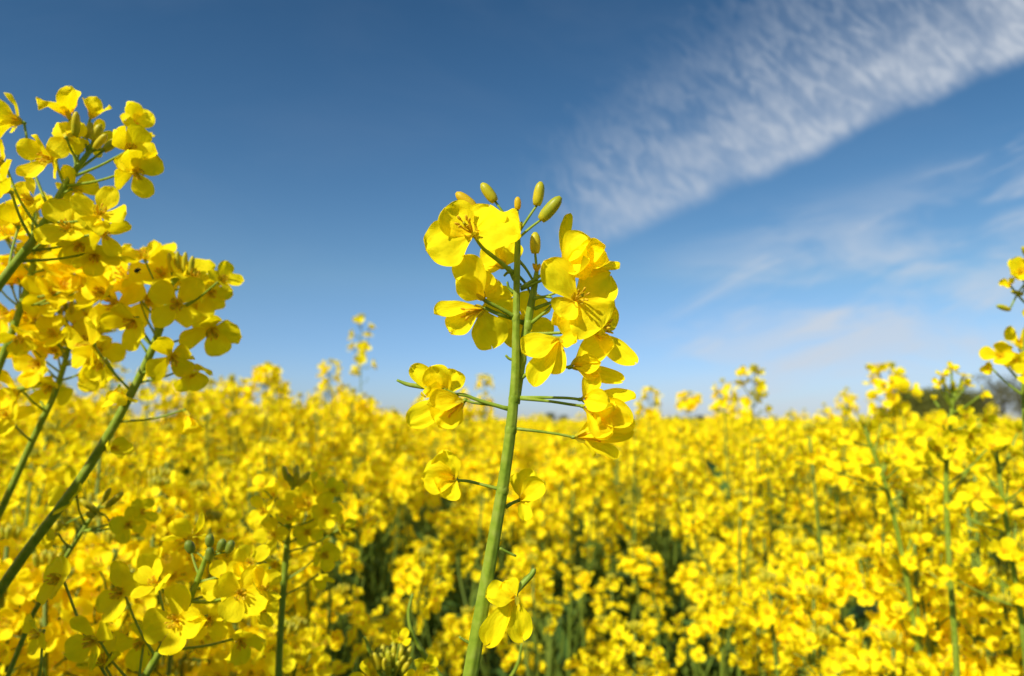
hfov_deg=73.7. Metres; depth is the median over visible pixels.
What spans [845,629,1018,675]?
rapeseed plant
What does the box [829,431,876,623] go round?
rapeseed plant
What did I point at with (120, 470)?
rapeseed plant
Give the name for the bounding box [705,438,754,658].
rapeseed plant
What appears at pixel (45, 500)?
rapeseed plant
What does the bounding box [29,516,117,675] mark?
rapeseed plant
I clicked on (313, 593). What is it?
rapeseed plant
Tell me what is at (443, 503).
rapeseed plant
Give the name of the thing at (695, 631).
rapeseed plant
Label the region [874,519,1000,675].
rapeseed plant
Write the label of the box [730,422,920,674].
rapeseed plant
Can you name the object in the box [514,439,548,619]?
rapeseed plant
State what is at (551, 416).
tree
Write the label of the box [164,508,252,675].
rapeseed plant
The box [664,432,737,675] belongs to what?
rapeseed plant
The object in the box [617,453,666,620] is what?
rapeseed plant
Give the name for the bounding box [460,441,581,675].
rapeseed plant
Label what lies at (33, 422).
rapeseed plant
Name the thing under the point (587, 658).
rapeseed plant
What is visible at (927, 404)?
tree
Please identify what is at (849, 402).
rapeseed plant
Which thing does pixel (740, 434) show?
rapeseed plant
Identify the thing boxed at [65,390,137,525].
rapeseed plant
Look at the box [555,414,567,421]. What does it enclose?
tree
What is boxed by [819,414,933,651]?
rapeseed plant
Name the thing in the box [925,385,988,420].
tree
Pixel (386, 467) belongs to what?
rapeseed plant
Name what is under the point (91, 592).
rapeseed plant
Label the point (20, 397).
rapeseed plant
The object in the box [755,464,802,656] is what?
rapeseed plant
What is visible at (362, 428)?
rapeseed plant
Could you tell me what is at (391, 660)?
rapeseed plant
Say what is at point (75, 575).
rapeseed plant
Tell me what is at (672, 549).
rapeseed plant
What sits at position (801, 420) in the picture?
rapeseed plant
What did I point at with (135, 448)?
rapeseed plant
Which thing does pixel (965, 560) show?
rapeseed plant
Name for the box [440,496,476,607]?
rapeseed plant
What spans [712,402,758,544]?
rapeseed plant
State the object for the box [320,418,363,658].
rapeseed plant
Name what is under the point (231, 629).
rapeseed plant
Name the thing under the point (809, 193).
sky
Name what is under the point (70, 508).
rapeseed plant
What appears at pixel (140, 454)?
rapeseed plant
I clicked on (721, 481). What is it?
rapeseed plant
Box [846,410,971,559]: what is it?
rapeseed plant
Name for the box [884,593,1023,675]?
rapeseed plant
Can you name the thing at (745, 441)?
rapeseed plant
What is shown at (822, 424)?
rapeseed plant
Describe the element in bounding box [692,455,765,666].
rapeseed plant
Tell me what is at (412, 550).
rapeseed plant
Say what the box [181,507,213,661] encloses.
rapeseed plant
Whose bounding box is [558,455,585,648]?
rapeseed plant
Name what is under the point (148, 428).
rapeseed plant
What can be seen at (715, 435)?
rapeseed plant
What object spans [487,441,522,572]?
rapeseed plant
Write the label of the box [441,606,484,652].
rapeseed plant
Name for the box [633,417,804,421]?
hill
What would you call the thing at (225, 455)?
rapeseed plant
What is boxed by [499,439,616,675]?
rapeseed plant
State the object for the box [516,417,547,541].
rapeseed plant
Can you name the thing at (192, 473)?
rapeseed plant
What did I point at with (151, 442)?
rapeseed plant
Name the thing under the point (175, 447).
rapeseed plant
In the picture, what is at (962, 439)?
rapeseed plant
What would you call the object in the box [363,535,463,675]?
rapeseed plant
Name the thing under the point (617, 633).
rapeseed plant
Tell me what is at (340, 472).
rapeseed plant
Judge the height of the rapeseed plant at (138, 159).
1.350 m
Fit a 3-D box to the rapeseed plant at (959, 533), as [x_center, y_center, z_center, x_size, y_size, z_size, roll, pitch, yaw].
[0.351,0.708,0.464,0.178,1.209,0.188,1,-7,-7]
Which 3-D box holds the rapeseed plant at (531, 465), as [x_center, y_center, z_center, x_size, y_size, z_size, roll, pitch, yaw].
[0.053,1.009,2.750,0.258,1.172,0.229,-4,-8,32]
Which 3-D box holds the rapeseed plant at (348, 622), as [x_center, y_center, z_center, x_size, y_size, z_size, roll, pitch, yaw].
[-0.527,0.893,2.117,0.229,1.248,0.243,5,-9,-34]
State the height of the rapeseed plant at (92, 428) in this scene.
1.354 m
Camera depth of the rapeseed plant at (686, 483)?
1.81 m
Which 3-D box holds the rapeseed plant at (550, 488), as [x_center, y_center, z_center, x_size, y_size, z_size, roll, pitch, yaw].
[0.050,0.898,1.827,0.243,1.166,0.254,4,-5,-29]
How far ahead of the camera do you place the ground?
3.92 m
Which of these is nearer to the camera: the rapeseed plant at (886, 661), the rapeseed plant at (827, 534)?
the rapeseed plant at (886, 661)
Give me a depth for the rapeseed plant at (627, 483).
2.12 m
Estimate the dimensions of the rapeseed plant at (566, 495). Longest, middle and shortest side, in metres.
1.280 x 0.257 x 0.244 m
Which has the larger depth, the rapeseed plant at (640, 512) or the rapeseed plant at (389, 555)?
the rapeseed plant at (389, 555)
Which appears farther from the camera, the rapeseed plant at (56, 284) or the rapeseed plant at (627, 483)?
the rapeseed plant at (627, 483)
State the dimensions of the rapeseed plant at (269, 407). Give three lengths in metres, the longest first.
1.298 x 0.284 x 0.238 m
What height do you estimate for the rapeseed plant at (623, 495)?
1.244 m
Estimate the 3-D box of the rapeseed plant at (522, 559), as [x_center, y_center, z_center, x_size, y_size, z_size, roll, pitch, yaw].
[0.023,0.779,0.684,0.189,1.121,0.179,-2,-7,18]
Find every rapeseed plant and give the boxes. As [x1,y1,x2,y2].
[0,85,163,291]
[0,191,113,374]
[0,239,243,598]
[0,293,126,519]
[0,378,78,665]
[0,381,82,539]
[0,384,54,538]
[0,388,110,550]
[0,421,146,675]
[0,439,198,673]
[0,457,33,529]
[0,469,144,675]
[0,470,124,631]
[0,513,5,521]
[0,523,160,675]
[0,549,103,675]
[1,419,91,675]
[4,581,212,675]
[5,467,158,675]
[5,563,61,624]
[7,398,91,547]
[10,385,116,481]
[12,361,205,672]
[12,398,105,442]
[12,524,133,675]
[19,468,140,542]
[23,511,281,675]
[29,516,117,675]
[37,566,119,675]
[47,405,163,531]
[48,474,308,675]
[53,423,235,657]
[54,465,297,675]
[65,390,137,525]
[70,387,147,578]
[75,410,154,526]
[83,434,142,538]
[97,406,233,673]
[110,411,154,537]
[110,593,226,675]
[116,499,225,675]
[118,391,234,581]
[119,412,148,442]
[127,437,168,498]
[132,425,253,658]
[152,417,234,549]
[153,383,248,575]
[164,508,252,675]
[165,399,202,514]
[166,551,317,675]
[168,393,261,666]
[178,612,308,675]
[180,395,275,618]
[181,394,257,489]
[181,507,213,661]
[189,368,334,665]
[189,377,246,665]
[189,395,309,624]
[189,434,242,504]
[194,419,303,539]
[206,436,357,625]
[222,472,390,675]
[226,406,252,550]
[227,377,321,613]
[234,403,270,445]
[237,612,331,675]
[239,465,355,675]
[244,510,392,675]
[247,404,353,632]
[249,361,292,563]
[266,387,342,635]
[279,379,384,667]
[291,388,422,672]
[295,523,455,675]
[312,384,383,663]
[313,432,379,672]
[316,359,345,650]
[317,392,421,675]
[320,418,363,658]
[320,444,415,663]
[324,313,376,671]
[324,395,408,671]
[330,453,464,674]
[339,424,389,651]
[346,436,420,630]
[349,408,388,655]
[350,593,522,675]
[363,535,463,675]
[369,416,420,612]
[370,407,407,595]
[375,402,440,654]
[376,440,423,591]
[378,407,405,576]
[378,429,462,668]
[383,439,428,642]
[395,474,521,669]
[397,181,638,675]
[404,464,489,673]
[406,423,505,675]
[408,425,502,675]
[410,409,499,643]
[410,422,471,641]
[411,387,493,662]
[415,432,448,612]
[427,422,469,625]
[429,603,545,675]
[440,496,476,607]
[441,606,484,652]
[443,434,503,675]
[449,430,504,589]
[456,538,605,675]
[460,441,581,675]
[463,418,522,668]
[468,439,532,670]
[474,373,507,672]
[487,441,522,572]
[488,441,559,675]
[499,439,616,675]
[501,458,610,671]
[504,450,547,569]
[505,454,578,664]
[507,431,632,675]
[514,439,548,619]
[514,442,535,675]
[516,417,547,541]
[519,439,586,672]
[529,437,583,596]
[529,566,633,675]
[534,428,598,655]
[541,416,633,665]
[549,423,714,674]
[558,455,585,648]
[558,455,651,674]
[559,454,661,671]
[564,637,641,675]
[570,468,644,627]
[579,455,632,602]
[584,454,652,671]
[588,454,653,675]
[593,471,718,675]
[599,620,668,675]
[614,490,770,675]
[615,386,686,674]
[615,485,656,593]
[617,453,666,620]
[626,415,715,668]
[628,576,826,675]
[634,410,675,573]
[637,451,688,675]
[638,460,686,663]
[639,437,681,658]
[639,443,671,627]
[646,422,713,631]
[646,606,809,675]
[649,438,685,675]
[656,433,701,610]
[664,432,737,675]
[665,364,788,675]
[667,436,840,675]
[669,378,800,675]
[671,489,781,675]
[675,390,730,619]
[677,453,765,675]
[680,425,714,606]
[681,446,791,675]
[682,427,744,485]
[689,451,742,675]
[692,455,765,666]
[700,521,816,675]
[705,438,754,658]
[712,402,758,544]
[712,420,798,566]
[728,467,816,671]
[729,418,784,530]
[729,568,860,675]
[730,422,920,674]
[735,436,801,650]
[749,446,857,633]
[750,415,818,531]
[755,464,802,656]
[755,530,892,662]
[765,434,822,535]
[767,420,867,633]
[773,420,963,649]
[774,408,826,538]
[776,550,940,675]
[780,473,897,657]
[791,409,840,600]
[798,421,868,616]
[807,428,891,626]
[811,407,909,643]
[813,387,872,647]
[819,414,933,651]
[823,474,1023,675]
[824,500,1020,659]
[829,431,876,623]
[831,447,961,674]
[838,416,886,646]
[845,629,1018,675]
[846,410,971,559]
[847,361,922,621]
[847,564,1023,675]
[863,421,1023,675]
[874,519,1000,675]
[880,474,1023,657]
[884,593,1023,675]
[887,414,973,647]
[899,410,987,598]
[899,434,963,656]
[902,410,983,628]
[903,361,1002,675]
[921,474,981,628]
[923,428,1023,656]
[924,414,1010,582]
[930,551,1023,664]
[938,418,1023,671]
[952,423,1023,580]
[979,246,1023,447]
[987,425,1021,556]
[995,451,1023,517]
[995,458,1023,538]
[999,435,1022,488]
[1013,643,1019,651]
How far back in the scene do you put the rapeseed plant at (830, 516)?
1.75 m
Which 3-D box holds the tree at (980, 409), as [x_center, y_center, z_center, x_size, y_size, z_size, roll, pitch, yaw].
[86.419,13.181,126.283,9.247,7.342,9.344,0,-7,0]
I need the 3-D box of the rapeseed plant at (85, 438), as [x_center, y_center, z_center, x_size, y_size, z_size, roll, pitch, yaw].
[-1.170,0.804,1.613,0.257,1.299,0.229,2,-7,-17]
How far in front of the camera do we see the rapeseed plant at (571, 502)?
2.56 m
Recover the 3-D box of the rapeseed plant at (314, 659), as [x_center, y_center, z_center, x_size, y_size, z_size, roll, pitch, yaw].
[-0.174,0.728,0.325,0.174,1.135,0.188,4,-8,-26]
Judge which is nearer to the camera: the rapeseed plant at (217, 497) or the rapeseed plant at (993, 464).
the rapeseed plant at (217, 497)
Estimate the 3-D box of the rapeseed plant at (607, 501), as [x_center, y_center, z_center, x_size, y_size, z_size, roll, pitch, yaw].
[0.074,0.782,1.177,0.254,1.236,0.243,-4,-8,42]
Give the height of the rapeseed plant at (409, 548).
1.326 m
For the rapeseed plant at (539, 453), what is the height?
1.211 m
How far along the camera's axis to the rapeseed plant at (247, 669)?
0.44 m
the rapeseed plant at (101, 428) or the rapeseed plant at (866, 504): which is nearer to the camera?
the rapeseed plant at (866, 504)
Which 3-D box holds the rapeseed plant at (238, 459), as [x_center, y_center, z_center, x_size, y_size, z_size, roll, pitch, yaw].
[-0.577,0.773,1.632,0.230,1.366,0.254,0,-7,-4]
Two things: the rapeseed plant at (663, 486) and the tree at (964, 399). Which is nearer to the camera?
the rapeseed plant at (663, 486)
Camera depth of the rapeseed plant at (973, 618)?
0.48 m
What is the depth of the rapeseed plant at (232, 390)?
1.36 m
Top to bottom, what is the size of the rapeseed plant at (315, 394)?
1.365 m
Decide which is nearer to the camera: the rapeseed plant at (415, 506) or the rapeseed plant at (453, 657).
the rapeseed plant at (453, 657)
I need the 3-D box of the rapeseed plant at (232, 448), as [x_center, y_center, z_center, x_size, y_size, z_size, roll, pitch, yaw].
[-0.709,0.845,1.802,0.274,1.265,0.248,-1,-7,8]
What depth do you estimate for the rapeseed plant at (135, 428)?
2.90 m
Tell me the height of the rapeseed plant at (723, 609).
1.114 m
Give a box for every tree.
[545,412,557,421]
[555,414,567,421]
[694,414,704,420]
[882,388,958,419]
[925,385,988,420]
[957,389,1001,417]
[970,373,1021,419]
[1009,387,1021,418]
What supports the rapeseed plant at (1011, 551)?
on the ground
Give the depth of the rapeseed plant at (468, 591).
2.44 m
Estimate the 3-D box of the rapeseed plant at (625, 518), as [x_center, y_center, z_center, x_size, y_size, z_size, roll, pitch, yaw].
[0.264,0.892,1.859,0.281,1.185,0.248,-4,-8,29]
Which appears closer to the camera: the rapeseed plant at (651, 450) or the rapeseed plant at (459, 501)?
the rapeseed plant at (459, 501)
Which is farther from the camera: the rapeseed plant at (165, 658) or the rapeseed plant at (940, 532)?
the rapeseed plant at (940, 532)
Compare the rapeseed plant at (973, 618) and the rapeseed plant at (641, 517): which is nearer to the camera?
the rapeseed plant at (973, 618)
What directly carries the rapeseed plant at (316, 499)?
on the ground
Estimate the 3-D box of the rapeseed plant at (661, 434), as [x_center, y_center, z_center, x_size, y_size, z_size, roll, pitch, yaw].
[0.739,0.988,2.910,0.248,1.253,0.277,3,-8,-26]
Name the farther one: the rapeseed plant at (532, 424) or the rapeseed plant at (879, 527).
the rapeseed plant at (532, 424)
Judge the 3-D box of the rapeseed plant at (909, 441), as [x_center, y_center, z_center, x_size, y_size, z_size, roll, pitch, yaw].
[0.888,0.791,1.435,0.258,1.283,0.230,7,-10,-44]
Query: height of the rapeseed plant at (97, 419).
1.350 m
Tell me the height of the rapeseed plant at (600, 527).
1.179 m
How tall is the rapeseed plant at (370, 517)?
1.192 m
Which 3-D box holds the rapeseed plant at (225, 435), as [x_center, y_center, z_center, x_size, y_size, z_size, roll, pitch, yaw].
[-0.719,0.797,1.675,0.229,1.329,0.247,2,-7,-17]
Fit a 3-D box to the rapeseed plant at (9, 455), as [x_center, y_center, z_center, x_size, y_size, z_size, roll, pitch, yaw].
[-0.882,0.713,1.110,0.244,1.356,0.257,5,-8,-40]
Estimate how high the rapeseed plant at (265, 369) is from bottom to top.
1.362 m
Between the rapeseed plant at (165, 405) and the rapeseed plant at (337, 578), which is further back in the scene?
the rapeseed plant at (337, 578)
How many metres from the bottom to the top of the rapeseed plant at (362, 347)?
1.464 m
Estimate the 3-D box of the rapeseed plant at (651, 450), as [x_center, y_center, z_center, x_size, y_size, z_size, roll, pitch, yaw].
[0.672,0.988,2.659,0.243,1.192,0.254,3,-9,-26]
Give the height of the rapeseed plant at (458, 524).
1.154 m
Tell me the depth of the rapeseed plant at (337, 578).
2.04 m
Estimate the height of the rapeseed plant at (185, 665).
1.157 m
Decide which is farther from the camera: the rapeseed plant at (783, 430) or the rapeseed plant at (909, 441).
the rapeseed plant at (783, 430)
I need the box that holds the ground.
[236,493,1018,675]
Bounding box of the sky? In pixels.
[0,0,1023,420]
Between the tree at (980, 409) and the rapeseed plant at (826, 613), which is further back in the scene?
the tree at (980, 409)
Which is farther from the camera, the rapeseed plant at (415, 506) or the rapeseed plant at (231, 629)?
the rapeseed plant at (415, 506)
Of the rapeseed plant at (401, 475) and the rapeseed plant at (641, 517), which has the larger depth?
the rapeseed plant at (641, 517)
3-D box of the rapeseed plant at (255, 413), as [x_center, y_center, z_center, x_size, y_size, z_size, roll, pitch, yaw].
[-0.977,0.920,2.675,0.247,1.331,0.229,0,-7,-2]
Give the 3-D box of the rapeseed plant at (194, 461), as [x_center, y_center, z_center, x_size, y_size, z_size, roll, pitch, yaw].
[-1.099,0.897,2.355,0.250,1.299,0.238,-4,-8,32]
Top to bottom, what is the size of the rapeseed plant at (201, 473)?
1.286 m
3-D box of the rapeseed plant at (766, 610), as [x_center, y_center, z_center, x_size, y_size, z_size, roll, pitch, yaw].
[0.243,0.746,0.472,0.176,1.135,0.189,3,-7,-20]
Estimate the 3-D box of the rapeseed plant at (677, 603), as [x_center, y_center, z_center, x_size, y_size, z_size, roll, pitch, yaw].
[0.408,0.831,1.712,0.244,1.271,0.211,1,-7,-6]
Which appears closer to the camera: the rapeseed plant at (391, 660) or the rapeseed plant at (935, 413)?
the rapeseed plant at (391, 660)
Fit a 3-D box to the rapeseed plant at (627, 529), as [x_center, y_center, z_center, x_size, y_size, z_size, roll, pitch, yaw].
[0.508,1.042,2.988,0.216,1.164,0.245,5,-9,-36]
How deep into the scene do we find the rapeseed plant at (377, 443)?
1.96 m
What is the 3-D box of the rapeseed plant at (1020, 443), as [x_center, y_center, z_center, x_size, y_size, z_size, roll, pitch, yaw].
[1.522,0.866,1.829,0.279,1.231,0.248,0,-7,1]
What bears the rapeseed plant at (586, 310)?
on the ground
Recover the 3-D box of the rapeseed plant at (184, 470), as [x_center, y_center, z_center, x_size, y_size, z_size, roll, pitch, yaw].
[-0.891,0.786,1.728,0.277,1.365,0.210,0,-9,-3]
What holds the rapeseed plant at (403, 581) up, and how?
on the ground
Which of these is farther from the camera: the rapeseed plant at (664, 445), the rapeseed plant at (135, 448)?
the rapeseed plant at (664, 445)
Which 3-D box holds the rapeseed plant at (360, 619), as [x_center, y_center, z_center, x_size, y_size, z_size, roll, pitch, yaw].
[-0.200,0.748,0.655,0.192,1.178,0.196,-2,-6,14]
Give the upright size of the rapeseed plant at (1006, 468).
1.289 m
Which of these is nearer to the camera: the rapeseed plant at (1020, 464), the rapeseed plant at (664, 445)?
the rapeseed plant at (1020, 464)
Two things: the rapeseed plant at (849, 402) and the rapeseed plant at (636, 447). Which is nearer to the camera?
the rapeseed plant at (636, 447)
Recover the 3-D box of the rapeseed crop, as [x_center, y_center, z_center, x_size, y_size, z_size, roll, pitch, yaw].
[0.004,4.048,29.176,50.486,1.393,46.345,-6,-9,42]
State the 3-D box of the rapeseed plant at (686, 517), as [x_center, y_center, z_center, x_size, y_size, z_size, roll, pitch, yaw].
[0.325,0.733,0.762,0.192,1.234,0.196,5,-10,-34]
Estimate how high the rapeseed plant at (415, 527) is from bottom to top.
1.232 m
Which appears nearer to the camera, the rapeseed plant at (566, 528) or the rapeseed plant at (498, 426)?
the rapeseed plant at (566, 528)
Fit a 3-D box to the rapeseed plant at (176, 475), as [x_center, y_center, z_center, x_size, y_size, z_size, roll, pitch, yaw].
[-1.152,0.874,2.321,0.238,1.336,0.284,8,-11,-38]
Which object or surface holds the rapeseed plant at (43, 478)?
on the ground
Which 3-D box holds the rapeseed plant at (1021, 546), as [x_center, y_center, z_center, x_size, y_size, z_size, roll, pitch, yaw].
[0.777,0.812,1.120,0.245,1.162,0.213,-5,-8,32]
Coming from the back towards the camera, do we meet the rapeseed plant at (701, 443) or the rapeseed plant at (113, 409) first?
the rapeseed plant at (701, 443)
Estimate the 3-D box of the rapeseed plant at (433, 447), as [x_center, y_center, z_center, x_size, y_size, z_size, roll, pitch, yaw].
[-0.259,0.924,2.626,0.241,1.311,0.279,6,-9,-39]
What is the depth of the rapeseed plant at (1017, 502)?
1.69 m
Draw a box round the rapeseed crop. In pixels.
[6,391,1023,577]
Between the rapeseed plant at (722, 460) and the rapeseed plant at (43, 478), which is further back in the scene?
the rapeseed plant at (722, 460)
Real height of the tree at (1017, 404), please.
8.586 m
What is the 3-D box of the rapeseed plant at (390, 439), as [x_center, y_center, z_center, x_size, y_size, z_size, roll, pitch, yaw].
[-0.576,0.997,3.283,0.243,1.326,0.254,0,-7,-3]
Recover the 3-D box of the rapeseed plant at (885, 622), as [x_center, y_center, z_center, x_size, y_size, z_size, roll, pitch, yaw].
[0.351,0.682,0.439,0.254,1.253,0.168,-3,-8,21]
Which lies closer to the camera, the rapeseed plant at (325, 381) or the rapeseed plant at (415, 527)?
the rapeseed plant at (325, 381)
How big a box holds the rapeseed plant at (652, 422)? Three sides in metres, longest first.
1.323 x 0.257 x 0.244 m
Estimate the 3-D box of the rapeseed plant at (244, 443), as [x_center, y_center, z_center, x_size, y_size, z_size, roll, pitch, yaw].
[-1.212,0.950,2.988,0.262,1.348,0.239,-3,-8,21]
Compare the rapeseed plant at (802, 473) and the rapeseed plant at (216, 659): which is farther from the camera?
the rapeseed plant at (802, 473)
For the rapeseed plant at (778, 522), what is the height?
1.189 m
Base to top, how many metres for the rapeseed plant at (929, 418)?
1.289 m
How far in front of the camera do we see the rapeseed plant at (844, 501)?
1.18 m
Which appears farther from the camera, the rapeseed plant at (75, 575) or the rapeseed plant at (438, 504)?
the rapeseed plant at (438, 504)
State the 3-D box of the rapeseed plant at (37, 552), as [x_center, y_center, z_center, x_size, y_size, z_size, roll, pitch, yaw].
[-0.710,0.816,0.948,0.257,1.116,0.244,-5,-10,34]
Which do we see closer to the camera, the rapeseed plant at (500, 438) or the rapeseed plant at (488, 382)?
the rapeseed plant at (488, 382)
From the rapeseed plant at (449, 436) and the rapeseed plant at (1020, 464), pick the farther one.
the rapeseed plant at (449, 436)
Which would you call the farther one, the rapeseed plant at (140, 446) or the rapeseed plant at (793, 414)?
the rapeseed plant at (793, 414)
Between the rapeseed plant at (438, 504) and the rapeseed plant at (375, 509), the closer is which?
the rapeseed plant at (375, 509)
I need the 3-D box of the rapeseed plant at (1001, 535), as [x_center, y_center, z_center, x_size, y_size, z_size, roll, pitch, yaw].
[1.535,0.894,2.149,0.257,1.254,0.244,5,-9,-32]
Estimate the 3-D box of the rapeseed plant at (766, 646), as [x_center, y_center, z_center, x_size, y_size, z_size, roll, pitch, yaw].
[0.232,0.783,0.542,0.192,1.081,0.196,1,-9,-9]
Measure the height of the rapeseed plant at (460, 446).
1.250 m
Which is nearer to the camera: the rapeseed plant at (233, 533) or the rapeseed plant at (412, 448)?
the rapeseed plant at (233, 533)
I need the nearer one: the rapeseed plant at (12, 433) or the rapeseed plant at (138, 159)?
the rapeseed plant at (138, 159)
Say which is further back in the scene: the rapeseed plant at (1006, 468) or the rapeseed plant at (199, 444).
the rapeseed plant at (1006, 468)
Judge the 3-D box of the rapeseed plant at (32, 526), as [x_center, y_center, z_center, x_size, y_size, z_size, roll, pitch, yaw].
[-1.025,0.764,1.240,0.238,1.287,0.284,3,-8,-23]
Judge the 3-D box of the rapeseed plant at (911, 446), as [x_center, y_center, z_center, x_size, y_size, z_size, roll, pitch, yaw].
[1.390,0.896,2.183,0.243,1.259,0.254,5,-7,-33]
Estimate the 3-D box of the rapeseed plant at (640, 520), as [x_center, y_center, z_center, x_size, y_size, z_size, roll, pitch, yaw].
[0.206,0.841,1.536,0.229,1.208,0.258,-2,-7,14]
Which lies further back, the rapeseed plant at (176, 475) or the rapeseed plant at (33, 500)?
the rapeseed plant at (176, 475)
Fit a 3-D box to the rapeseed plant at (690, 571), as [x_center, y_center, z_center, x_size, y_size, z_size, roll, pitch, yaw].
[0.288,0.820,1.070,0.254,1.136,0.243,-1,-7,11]
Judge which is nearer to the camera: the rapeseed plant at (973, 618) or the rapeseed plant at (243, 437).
the rapeseed plant at (973, 618)
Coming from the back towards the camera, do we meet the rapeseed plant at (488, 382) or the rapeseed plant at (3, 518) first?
the rapeseed plant at (488, 382)
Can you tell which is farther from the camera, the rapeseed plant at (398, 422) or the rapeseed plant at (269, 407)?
the rapeseed plant at (398, 422)
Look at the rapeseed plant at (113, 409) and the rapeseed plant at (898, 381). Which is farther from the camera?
the rapeseed plant at (113, 409)
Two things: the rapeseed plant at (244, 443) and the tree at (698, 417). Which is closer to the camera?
the rapeseed plant at (244, 443)
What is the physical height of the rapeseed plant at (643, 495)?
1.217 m
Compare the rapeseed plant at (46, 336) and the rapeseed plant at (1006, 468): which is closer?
the rapeseed plant at (46, 336)
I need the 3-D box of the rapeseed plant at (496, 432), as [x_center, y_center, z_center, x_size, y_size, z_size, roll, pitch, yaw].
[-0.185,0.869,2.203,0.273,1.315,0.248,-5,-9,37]
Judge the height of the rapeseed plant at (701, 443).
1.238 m
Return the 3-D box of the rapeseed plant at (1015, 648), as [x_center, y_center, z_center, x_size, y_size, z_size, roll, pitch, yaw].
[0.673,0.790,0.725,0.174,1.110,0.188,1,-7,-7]
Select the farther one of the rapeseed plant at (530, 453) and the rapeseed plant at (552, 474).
the rapeseed plant at (530, 453)
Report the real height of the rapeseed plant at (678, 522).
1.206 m
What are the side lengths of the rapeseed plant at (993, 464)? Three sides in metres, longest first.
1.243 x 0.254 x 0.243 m
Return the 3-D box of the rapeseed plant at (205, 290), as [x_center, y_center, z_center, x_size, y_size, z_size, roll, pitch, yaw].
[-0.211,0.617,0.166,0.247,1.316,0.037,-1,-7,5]
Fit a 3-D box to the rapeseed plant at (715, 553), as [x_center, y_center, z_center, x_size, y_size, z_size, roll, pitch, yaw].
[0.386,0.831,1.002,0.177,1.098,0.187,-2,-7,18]
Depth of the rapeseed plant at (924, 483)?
1.29 m
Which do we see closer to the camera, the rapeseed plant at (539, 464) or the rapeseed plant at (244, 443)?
the rapeseed plant at (539, 464)
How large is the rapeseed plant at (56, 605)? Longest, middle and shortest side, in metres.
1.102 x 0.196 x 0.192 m
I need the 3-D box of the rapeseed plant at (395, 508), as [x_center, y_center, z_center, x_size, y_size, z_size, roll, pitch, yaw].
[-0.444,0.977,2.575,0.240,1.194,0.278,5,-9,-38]
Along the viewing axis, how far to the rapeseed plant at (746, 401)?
1.04 m
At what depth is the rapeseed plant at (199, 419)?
2.18 m
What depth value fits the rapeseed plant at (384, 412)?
3.20 m
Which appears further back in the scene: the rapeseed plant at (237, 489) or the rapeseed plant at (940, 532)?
the rapeseed plant at (940, 532)
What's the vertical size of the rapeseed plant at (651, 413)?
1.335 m
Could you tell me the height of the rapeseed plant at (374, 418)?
1.353 m
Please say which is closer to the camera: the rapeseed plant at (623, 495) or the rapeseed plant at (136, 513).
the rapeseed plant at (136, 513)
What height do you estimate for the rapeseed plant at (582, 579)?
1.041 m
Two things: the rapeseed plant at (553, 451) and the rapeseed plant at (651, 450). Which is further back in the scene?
the rapeseed plant at (651, 450)
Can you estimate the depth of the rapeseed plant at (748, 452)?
2.10 m
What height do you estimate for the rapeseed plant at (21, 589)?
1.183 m
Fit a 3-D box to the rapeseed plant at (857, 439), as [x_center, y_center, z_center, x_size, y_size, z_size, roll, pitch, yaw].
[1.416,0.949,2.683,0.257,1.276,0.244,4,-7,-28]
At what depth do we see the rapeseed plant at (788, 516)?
1.53 m
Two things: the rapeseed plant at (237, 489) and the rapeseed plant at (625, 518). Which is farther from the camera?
the rapeseed plant at (625, 518)
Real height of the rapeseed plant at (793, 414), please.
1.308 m
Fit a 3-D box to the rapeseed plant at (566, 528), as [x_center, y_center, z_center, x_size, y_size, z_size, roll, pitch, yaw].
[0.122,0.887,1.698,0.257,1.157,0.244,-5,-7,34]
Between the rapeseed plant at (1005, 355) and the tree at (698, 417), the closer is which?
the rapeseed plant at (1005, 355)
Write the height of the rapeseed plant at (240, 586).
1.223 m
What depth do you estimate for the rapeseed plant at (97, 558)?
0.43 m
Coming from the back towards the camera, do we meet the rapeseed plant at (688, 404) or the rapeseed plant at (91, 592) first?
the rapeseed plant at (688, 404)
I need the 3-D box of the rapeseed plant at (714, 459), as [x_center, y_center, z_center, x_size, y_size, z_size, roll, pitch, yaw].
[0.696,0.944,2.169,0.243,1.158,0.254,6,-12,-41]
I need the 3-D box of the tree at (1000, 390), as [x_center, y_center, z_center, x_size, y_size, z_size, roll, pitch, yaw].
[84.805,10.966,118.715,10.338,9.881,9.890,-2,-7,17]
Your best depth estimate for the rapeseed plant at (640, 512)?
1.37 m
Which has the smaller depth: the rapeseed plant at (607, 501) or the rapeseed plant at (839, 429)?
the rapeseed plant at (607, 501)
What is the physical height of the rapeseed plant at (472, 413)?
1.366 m
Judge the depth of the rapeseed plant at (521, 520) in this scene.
2.17 m
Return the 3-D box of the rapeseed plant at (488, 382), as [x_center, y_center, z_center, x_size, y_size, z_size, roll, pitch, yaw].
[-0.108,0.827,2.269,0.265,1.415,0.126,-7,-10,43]
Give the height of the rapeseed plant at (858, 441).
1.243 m
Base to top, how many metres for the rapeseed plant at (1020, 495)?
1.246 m
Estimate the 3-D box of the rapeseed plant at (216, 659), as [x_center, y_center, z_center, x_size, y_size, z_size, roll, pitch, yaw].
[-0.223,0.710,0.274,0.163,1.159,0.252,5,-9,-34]
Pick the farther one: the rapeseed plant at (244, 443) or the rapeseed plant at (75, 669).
the rapeseed plant at (244, 443)

